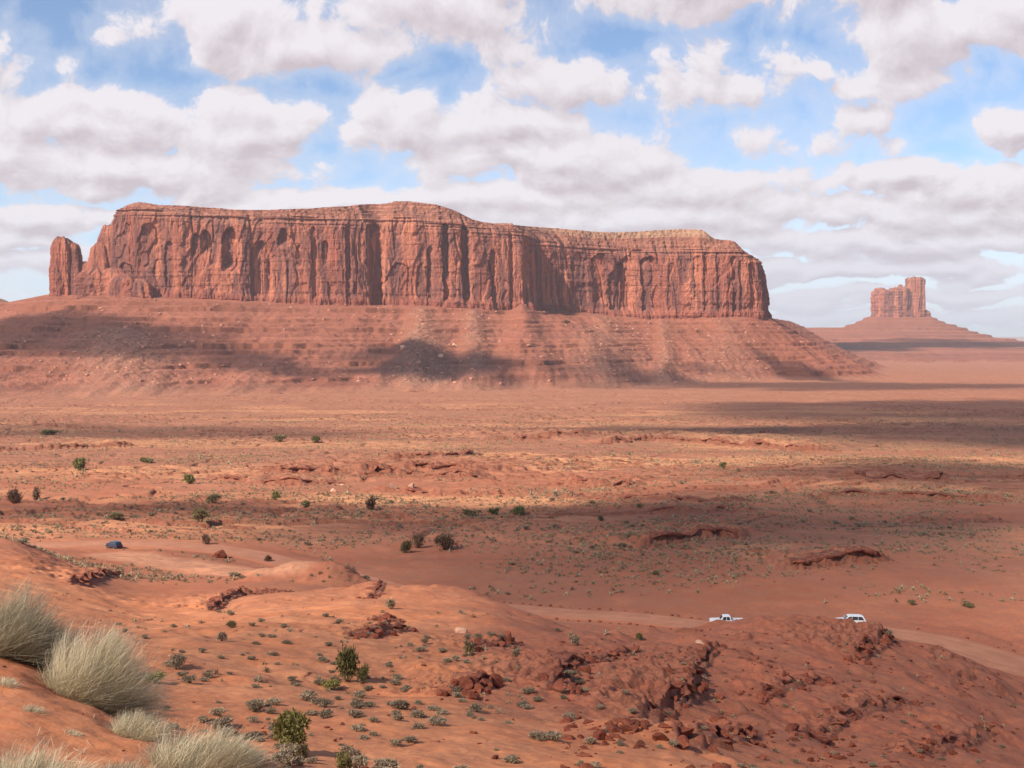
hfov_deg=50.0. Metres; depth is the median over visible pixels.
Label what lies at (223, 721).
sagebrush
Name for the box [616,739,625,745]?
sagebrush
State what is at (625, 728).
rock
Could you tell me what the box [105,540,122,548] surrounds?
car
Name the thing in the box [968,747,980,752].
rock
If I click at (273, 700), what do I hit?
sagebrush
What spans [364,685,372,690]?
sagebrush
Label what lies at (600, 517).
shrub
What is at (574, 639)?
shrub
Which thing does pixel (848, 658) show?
rock
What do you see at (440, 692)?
rock
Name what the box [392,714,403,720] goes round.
sagebrush
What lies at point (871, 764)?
sagebrush
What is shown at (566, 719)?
rock
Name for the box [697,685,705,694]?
rock
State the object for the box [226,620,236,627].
shrub
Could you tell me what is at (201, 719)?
sagebrush
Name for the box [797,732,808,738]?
rock
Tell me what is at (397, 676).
sagebrush
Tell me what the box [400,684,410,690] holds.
sagebrush
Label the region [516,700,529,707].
sagebrush
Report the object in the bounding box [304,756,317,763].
sagebrush
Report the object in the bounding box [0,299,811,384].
fallen blocks
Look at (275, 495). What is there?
shrub
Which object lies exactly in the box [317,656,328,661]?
sagebrush
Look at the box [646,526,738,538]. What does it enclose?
rock ledge
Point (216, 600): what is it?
rock ledge
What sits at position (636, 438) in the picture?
rock ledge
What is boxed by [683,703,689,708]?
rock
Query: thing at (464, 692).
rock
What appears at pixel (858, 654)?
rock
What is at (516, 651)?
shrub
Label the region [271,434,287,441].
shrub
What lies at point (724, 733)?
rock
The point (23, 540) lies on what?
sagebrush
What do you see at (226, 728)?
sagebrush
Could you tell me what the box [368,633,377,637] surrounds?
rock
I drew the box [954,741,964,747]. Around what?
rock
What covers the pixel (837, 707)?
rock
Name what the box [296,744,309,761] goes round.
shrub
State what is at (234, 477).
rock ledge
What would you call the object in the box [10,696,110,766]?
litter
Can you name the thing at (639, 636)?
shrub
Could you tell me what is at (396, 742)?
sagebrush
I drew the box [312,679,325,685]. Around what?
sagebrush
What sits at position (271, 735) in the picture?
sagebrush
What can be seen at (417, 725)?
sagebrush
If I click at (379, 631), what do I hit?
rock
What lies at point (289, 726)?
shrub
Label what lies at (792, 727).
rock
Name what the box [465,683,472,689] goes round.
rock
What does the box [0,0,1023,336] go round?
sky
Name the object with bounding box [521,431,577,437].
rock ledge
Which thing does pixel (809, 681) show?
rock
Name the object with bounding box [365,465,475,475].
rock ledge
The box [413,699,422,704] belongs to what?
sagebrush
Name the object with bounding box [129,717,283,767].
dry grass clump
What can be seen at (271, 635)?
sagebrush
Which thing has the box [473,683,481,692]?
rock
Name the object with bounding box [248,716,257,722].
sagebrush
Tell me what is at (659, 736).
rock
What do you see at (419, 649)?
sagebrush
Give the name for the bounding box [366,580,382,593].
rock ledge
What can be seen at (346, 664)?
shrub
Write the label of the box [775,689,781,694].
rock
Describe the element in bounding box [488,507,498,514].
shrub
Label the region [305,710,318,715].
sagebrush
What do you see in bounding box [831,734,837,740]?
rock
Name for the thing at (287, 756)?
sagebrush
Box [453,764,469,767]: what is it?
sagebrush
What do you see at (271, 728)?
sagebrush
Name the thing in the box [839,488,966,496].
rock ledge
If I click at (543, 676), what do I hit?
rock
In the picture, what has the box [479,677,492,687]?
rock
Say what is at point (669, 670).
rock
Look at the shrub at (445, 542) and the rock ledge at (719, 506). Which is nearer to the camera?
the shrub at (445, 542)
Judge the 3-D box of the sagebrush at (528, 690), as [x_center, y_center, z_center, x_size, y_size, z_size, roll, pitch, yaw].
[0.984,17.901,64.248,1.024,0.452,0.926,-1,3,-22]
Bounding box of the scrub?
[0,412,1023,763]
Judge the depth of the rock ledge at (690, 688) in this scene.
82.69 m
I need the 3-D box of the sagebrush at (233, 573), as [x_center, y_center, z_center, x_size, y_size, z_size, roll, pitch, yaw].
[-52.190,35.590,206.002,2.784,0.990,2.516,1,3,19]
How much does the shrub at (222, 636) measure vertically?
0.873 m
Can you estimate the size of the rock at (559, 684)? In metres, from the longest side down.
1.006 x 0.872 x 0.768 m
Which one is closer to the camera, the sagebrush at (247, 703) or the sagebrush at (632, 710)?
the sagebrush at (247, 703)
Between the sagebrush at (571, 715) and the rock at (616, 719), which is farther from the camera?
the sagebrush at (571, 715)
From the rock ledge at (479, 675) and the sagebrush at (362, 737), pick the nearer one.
the sagebrush at (362, 737)
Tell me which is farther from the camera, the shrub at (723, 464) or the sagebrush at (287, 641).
the shrub at (723, 464)
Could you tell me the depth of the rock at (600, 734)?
45.97 m
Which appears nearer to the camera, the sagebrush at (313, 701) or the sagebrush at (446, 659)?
the sagebrush at (313, 701)
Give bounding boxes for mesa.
[110,201,771,320]
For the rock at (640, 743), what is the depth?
44.74 m
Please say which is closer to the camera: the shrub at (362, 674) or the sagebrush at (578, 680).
the shrub at (362, 674)
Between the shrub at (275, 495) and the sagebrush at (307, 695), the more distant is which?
the shrub at (275, 495)
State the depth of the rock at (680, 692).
76.52 m
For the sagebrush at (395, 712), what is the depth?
46.80 m
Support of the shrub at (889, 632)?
on the ground
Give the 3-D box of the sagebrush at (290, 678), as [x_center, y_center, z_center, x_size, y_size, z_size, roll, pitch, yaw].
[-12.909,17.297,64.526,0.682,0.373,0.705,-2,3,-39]
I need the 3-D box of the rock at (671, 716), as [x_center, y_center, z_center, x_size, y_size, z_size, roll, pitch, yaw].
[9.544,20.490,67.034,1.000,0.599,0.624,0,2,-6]
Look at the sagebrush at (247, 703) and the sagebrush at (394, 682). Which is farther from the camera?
the sagebrush at (394, 682)
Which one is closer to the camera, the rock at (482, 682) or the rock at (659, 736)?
the rock at (659, 736)
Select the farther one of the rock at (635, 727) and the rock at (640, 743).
the rock at (635, 727)
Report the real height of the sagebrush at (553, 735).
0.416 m
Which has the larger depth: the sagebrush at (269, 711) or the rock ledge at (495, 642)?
the rock ledge at (495, 642)
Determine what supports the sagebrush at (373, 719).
on the ground
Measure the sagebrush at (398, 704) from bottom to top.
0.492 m
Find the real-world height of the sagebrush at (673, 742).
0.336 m
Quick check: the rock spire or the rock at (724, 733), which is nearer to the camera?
the rock at (724, 733)
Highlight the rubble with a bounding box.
[2,442,1021,767]
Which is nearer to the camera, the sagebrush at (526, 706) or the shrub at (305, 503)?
the sagebrush at (526, 706)
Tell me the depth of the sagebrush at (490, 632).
104.47 m
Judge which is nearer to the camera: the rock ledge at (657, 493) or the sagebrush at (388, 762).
the sagebrush at (388, 762)
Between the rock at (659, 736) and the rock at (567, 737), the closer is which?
the rock at (567, 737)
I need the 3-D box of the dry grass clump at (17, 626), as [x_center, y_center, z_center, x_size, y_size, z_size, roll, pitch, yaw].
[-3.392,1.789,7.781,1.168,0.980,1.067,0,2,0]
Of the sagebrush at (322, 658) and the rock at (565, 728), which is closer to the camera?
the rock at (565, 728)
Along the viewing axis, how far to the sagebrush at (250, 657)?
71.67 m
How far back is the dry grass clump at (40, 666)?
7.68 m
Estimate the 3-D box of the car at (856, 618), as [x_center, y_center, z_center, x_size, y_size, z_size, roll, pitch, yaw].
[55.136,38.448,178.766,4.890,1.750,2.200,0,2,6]
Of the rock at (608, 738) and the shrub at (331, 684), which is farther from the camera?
the shrub at (331, 684)
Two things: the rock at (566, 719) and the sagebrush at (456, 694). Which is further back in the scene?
the sagebrush at (456, 694)
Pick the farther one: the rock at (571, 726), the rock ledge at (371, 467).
the rock ledge at (371, 467)
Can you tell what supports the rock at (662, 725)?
on the ground
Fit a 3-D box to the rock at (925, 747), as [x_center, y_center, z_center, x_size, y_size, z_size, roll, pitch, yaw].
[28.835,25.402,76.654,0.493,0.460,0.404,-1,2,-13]
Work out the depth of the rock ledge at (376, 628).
96.75 m
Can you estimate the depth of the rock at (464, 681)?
62.63 m
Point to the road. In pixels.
(1003, 660)
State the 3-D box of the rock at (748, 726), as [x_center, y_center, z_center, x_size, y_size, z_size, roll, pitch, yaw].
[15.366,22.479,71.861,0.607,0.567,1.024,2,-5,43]
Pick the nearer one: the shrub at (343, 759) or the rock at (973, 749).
the shrub at (343, 759)
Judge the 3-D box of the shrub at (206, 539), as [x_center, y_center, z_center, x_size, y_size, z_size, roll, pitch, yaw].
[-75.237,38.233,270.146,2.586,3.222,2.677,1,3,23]
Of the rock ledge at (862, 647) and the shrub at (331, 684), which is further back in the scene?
the rock ledge at (862, 647)
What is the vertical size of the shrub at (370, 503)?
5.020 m
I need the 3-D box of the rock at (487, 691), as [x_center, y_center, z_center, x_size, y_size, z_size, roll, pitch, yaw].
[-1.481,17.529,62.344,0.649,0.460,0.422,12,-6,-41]
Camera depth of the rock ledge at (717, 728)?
66.61 m
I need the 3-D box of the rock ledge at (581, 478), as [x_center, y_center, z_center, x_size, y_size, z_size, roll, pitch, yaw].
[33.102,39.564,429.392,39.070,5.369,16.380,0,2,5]
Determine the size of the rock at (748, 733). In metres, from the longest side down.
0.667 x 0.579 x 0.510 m
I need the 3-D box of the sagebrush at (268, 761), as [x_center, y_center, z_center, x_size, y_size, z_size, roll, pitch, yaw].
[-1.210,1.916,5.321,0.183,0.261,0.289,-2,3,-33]
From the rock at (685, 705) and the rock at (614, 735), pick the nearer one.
the rock at (614, 735)
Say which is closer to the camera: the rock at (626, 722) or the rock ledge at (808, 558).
the rock at (626, 722)
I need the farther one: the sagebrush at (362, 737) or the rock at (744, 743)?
the rock at (744, 743)
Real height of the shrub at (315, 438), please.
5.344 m
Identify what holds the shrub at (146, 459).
on the ground
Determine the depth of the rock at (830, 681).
98.40 m
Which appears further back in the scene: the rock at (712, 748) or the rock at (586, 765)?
the rock at (712, 748)
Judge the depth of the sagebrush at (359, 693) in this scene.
56.72 m
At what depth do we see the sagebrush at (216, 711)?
44.16 m
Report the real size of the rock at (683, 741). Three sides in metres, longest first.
0.805 x 0.699 x 0.615 m
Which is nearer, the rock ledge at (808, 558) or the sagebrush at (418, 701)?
the sagebrush at (418, 701)
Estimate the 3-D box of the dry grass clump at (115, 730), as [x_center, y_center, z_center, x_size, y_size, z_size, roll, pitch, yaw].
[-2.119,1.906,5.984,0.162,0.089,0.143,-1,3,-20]
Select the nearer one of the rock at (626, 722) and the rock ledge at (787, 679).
the rock at (626, 722)
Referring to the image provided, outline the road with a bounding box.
[28,540,1023,676]
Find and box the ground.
[0,294,1023,767]
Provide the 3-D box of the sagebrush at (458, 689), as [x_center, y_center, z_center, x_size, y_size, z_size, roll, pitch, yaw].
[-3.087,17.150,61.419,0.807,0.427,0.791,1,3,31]
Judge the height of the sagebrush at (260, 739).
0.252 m
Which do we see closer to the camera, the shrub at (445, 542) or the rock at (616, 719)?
the rock at (616, 719)
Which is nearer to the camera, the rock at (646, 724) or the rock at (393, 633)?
the rock at (646, 724)
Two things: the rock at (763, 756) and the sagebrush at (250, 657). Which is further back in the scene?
the sagebrush at (250, 657)
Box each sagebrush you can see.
[15,537,29,543]
[165,722,178,729]
[175,671,188,675]
[181,674,197,682]
[197,716,207,722]
[198,647,207,651]
[199,677,209,681]
[201,669,213,677]
[208,707,227,715]
[210,714,233,728]
[214,726,233,735]
[227,571,240,575]
[243,731,266,739]
[245,656,255,659]
[245,698,262,706]
[247,701,266,711]
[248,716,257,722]
[250,683,259,687]
[252,675,262,682]
[255,736,265,741]
[259,758,279,767]
[264,698,282,704]
[264,709,274,713]
[267,633,276,637]
[267,724,274,733]
[267,731,281,739]
[269,748,298,766]
[272,741,281,748]
[278,741,302,755]
[279,764,291,767]
[281,639,292,643]
[287,675,296,680]
[293,756,304,765]
[296,690,317,700]
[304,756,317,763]
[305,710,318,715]
[310,698,319,704]
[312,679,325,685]
[316,696,334,707]
[316,707,333,718]
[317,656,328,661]
[339,743,361,756]
[348,708,363,717]
[349,724,365,731]
[349,754,369,767]
[350,699,365,708]
[352,690,366,697]
[359,735,369,739]
[363,701,375,707]
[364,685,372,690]
[367,716,380,721]
[368,730,377,736]
[372,756,401,767]
[384,661,392,666]
[388,699,408,708]
[389,679,399,684]
[389,739,402,745]
[391,674,403,679]
[391,709,402,715]
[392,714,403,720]
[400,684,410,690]
[403,734,419,742]
[408,709,425,717]
[412,722,423,728]
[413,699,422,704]
[415,646,425,651]
[425,705,441,710]
[427,715,447,725]
[435,709,448,714]
[437,647,446,652]
[441,657,452,661]
[451,655,460,659]
[451,686,460,692]
[452,691,462,696]
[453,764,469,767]
[464,710,473,715]
[466,703,483,712]
[473,633,483,637]
[486,631,495,635]
[502,754,518,763]
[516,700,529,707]
[521,686,535,693]
[521,704,532,708]
[528,730,545,740]
[532,696,543,700]
[545,730,563,740]
[561,712,575,719]
[564,670,576,676]
[573,678,585,684]
[582,736,597,743]
[590,761,601,767]
[596,704,605,708]
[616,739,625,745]
[628,707,636,712]
[667,739,678,745]
[868,762,877,766]
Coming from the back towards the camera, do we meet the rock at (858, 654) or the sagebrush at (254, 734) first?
the rock at (858, 654)
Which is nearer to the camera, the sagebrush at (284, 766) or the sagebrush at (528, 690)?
the sagebrush at (284, 766)
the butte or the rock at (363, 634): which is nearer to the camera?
the rock at (363, 634)
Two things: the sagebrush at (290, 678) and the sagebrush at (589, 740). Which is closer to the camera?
the sagebrush at (589, 740)
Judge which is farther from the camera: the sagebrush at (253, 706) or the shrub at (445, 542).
the shrub at (445, 542)
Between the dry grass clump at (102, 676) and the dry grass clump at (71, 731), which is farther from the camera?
the dry grass clump at (102, 676)
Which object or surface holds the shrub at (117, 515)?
on the ground
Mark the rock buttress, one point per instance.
(102, 274)
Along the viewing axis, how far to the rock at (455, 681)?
62.56 m
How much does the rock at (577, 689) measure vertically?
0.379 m
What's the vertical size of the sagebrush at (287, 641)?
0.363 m
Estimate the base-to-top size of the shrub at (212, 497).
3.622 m
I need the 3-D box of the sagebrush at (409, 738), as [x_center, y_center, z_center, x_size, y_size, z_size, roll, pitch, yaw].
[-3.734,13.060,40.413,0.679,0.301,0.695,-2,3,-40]
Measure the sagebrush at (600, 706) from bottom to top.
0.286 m
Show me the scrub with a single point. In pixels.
(476, 516)
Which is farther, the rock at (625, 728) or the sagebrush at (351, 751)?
the rock at (625, 728)
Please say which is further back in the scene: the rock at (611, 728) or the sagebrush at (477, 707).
the sagebrush at (477, 707)
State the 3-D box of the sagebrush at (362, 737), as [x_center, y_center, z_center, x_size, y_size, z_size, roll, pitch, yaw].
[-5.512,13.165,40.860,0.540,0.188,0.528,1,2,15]
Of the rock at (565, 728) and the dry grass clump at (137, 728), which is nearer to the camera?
the dry grass clump at (137, 728)
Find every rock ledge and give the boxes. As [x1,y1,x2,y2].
[60,442,125,446]
[74,569,113,583]
[201,589,264,606]
[212,475,244,479]
[262,476,334,483]
[283,462,486,473]
[351,623,405,633]
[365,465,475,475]
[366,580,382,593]
[406,487,504,493]
[412,450,470,455]
[431,671,492,688]
[472,637,513,644]
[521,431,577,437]
[535,649,625,676]
[558,477,631,485]
[579,492,691,498]
[616,437,798,446]
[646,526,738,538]
[646,646,710,710]
[652,505,736,510]
[705,724,745,743]
[763,673,817,689]
[791,546,880,564]
[807,694,902,742]
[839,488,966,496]
[843,625,894,653]
[851,470,1023,478]
[883,727,976,749]
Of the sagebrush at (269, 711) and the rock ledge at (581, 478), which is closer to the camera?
the sagebrush at (269, 711)
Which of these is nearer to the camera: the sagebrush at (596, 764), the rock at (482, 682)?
the sagebrush at (596, 764)
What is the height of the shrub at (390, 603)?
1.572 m
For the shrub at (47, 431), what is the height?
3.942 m
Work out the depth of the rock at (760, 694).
87.29 m
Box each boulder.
[212,550,226,557]
[454,627,467,632]
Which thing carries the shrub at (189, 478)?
on the ground
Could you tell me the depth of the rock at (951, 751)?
77.46 m
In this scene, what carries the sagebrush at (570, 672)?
on the ground
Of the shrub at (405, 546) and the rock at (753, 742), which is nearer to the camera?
the rock at (753, 742)
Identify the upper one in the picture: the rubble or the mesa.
the mesa
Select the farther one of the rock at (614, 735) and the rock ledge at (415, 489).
the rock ledge at (415, 489)
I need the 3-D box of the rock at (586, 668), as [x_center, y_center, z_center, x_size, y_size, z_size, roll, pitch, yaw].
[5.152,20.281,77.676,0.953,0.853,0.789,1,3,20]
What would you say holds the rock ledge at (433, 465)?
on the ground
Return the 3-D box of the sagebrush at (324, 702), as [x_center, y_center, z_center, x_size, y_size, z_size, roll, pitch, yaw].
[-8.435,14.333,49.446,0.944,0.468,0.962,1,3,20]
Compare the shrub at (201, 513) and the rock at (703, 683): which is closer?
the rock at (703, 683)
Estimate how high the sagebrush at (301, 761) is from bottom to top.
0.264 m
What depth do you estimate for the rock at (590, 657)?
91.14 m
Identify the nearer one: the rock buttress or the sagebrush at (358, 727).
the sagebrush at (358, 727)
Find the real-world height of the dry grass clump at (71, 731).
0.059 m
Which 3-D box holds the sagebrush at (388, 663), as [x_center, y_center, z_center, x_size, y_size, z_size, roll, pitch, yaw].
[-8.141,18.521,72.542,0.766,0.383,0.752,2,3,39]
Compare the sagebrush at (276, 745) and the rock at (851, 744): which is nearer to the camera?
the sagebrush at (276, 745)
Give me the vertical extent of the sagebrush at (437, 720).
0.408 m
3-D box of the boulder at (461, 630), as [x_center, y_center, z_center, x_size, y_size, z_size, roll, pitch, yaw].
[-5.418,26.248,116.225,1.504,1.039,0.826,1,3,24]
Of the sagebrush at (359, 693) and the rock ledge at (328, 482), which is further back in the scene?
the rock ledge at (328, 482)
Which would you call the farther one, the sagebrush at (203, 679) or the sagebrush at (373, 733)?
the sagebrush at (203, 679)
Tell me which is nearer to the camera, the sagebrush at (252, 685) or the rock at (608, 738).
the rock at (608, 738)
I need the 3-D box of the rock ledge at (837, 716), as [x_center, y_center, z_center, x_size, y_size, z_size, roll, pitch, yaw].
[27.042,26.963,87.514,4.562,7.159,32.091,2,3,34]
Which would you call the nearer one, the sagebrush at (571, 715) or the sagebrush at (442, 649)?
the sagebrush at (571, 715)
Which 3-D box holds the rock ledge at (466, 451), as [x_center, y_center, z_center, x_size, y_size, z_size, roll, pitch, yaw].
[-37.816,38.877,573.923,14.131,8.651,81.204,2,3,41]
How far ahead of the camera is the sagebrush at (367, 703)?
51.10 m
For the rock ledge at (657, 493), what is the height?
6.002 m
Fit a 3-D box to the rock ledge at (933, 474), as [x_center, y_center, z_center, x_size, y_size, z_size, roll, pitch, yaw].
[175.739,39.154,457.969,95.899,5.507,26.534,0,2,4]
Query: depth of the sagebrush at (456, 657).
73.78 m
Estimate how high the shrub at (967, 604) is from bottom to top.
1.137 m
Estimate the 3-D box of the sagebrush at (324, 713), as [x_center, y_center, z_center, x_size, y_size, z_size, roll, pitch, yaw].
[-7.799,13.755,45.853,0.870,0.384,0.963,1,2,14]
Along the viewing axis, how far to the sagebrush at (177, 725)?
40.02 m
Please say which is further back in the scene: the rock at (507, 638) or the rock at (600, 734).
the rock at (507, 638)
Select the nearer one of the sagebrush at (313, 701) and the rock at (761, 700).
the sagebrush at (313, 701)
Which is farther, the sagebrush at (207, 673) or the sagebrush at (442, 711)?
the sagebrush at (207, 673)
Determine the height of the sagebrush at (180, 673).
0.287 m
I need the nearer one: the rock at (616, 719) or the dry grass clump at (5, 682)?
the dry grass clump at (5, 682)
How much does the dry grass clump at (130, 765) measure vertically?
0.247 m
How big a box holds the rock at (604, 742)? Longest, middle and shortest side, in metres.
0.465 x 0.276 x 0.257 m
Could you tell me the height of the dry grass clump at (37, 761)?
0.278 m
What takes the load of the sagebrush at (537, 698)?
on the ground
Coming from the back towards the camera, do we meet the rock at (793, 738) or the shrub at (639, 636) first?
the shrub at (639, 636)
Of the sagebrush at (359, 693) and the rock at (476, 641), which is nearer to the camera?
the sagebrush at (359, 693)
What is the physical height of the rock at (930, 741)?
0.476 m
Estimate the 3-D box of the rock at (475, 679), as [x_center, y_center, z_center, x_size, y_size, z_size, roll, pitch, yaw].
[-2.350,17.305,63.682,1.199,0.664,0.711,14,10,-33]
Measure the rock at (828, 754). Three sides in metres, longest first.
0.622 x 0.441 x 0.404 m
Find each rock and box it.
[360,631,367,637]
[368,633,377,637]
[373,629,383,635]
[390,631,397,635]
[436,689,447,696]
[451,678,459,685]
[458,677,472,688]
[459,689,467,695]
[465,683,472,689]
[467,690,476,699]
[470,675,478,684]
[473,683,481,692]
[474,638,480,643]
[474,646,480,651]
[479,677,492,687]
[479,679,486,686]
[482,689,491,694]
[490,674,502,687]
[503,636,511,641]
[538,672,548,680]
[552,682,566,692]
[555,678,564,682]
[560,717,572,723]
[562,734,575,739]
[563,726,570,730]
[566,724,577,727]
[569,684,574,691]
[575,685,580,693]
[577,751,592,756]
[578,665,590,673]
[579,763,593,767]
[582,719,593,724]
[585,655,595,660]
[592,729,606,739]
[602,740,608,745]
[605,735,615,740]
[606,724,619,732]
[609,733,620,737]
[612,718,620,721]
[618,724,631,731]
[621,718,632,723]
[621,720,630,726]
[630,646,638,652]
[631,724,638,732]
[632,719,640,724]
[634,740,645,747]
[640,721,648,726]
[652,732,668,740]
[657,722,672,727]
[665,714,674,718]
[666,668,672,673]
[675,680,682,686]
[676,735,689,748]
[677,689,684,695]
[678,727,693,735]
[683,667,695,674]
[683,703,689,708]
[696,681,708,690]
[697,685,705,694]
[707,744,717,752]
[709,715,718,722]
[716,693,723,699]
[716,763,729,767]
[719,729,729,738]
[737,742,751,746]
[743,729,753,736]
[744,724,752,729]
[748,739,758,744]
[757,691,766,698]
[758,697,766,703]
[759,754,766,759]
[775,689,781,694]
[785,723,798,730]
[788,736,799,740]
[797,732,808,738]
[806,678,813,684]
[824,752,831,757]
[826,678,835,683]
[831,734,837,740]
[832,706,841,710]
[843,655,852,660]
[849,741,855,747]
[855,652,862,657]
[915,754,924,758]
[921,745,928,750]
[926,738,934,744]
[948,749,957,754]
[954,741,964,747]
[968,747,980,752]
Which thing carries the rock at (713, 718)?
on the ground
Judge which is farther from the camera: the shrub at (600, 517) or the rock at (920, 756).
the shrub at (600, 517)
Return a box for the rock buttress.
[75,225,153,298]
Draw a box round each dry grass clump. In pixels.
[0,572,94,668]
[0,675,20,689]
[0,737,118,767]
[18,703,48,714]
[19,622,87,673]
[32,618,204,726]
[64,729,84,737]
[99,708,180,743]
[101,752,172,767]
[110,727,129,737]
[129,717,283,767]
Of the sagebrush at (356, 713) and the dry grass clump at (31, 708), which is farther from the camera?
the sagebrush at (356, 713)
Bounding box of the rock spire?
[49,236,86,295]
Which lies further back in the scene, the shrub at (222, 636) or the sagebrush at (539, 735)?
the shrub at (222, 636)
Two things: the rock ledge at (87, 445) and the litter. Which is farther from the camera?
the rock ledge at (87, 445)
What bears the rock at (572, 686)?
on the ground
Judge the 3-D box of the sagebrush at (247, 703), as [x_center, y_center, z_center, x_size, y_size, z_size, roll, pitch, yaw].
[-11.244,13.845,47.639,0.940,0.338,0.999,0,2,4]
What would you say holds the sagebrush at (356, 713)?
on the ground
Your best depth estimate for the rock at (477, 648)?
86.44 m
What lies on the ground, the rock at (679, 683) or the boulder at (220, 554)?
the boulder at (220, 554)
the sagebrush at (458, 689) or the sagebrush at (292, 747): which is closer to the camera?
the sagebrush at (292, 747)
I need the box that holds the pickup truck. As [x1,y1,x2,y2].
[709,614,742,621]
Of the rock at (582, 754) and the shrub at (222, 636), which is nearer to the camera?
the rock at (582, 754)
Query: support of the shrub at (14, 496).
on the ground
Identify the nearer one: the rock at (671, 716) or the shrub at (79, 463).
the rock at (671, 716)
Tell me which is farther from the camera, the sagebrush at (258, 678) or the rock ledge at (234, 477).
the rock ledge at (234, 477)
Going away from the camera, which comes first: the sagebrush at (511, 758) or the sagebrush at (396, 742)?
the sagebrush at (511, 758)
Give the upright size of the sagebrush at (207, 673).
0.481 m
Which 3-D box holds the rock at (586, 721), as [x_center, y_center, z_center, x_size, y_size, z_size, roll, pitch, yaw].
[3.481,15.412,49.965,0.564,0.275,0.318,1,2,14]
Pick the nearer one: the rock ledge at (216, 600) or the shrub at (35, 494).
the rock ledge at (216, 600)
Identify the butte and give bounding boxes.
[870,276,930,317]
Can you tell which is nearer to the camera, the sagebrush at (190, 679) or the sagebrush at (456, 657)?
the sagebrush at (190, 679)
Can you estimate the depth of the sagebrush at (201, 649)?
71.69 m
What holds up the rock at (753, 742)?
on the ground
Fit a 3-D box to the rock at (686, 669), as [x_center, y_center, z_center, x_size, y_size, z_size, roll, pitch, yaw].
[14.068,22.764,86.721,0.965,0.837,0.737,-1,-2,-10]
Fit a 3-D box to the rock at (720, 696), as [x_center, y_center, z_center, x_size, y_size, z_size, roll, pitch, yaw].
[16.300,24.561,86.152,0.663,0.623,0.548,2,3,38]
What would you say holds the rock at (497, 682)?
on the ground
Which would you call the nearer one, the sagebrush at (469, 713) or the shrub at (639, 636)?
the sagebrush at (469, 713)
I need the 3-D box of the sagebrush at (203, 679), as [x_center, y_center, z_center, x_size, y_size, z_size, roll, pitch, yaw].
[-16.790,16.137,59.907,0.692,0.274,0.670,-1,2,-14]
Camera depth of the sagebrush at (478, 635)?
100.97 m
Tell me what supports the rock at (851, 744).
on the ground
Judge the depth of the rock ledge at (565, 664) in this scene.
80.49 m
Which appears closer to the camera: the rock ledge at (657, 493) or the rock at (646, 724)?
the rock at (646, 724)
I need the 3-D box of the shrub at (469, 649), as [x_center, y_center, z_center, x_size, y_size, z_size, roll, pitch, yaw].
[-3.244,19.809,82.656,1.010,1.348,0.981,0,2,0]
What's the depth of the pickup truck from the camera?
180.46 m
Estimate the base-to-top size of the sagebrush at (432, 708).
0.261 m
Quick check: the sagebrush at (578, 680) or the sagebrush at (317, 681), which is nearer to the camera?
the sagebrush at (317, 681)
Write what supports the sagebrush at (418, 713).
on the ground
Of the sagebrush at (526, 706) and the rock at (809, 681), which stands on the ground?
the sagebrush at (526, 706)
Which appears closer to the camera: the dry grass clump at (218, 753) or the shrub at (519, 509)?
the dry grass clump at (218, 753)
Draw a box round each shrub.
[5,488,23,503]
[32,485,40,499]
[40,429,62,433]
[72,457,86,469]
[107,511,123,518]
[139,456,153,462]
[139,671,167,682]
[163,653,188,668]
[181,473,195,483]
[191,507,212,521]
[201,533,210,543]
[205,492,221,502]
[216,631,226,640]
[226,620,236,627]
[264,555,271,560]
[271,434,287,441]
[271,490,280,499]
[271,706,311,745]
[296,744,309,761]
[300,500,310,506]
[311,435,320,442]
[320,678,341,690]
[335,642,359,682]
[335,750,352,767]
[354,662,370,683]
[365,496,375,509]
[385,597,395,608]
[399,539,412,552]
[411,532,425,547]
[433,532,458,549]
[462,509,482,515]
[463,640,474,655]
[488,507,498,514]
[509,505,524,514]
[511,648,519,655]
[568,634,579,644]
[597,514,603,520]
[635,633,642,639]
[718,462,726,467]
[885,629,892,635]
[907,599,915,604]
[960,601,974,606]
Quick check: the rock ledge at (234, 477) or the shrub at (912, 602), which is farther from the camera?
the rock ledge at (234, 477)
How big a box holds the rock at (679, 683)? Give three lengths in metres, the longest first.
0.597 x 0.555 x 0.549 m
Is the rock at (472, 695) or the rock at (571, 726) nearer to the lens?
the rock at (571, 726)
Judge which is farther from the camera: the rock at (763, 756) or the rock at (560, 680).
the rock at (560, 680)
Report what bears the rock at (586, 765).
on the ground
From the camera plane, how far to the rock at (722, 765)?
39.70 m
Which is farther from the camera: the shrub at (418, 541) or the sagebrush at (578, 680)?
the shrub at (418, 541)
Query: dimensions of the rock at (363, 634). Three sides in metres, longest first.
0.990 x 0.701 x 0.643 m
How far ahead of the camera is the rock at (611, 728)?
48.14 m
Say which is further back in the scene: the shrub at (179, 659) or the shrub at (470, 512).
the shrub at (470, 512)
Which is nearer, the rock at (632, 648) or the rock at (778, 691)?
the rock at (778, 691)
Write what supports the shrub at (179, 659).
on the ground
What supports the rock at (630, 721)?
on the ground
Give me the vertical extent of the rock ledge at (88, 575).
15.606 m
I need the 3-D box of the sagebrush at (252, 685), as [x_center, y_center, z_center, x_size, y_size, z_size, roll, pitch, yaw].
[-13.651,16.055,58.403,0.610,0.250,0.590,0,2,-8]
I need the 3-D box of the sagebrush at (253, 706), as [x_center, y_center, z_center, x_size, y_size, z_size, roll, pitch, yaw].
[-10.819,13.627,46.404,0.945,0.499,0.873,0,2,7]
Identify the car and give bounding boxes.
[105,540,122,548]
[838,614,866,622]

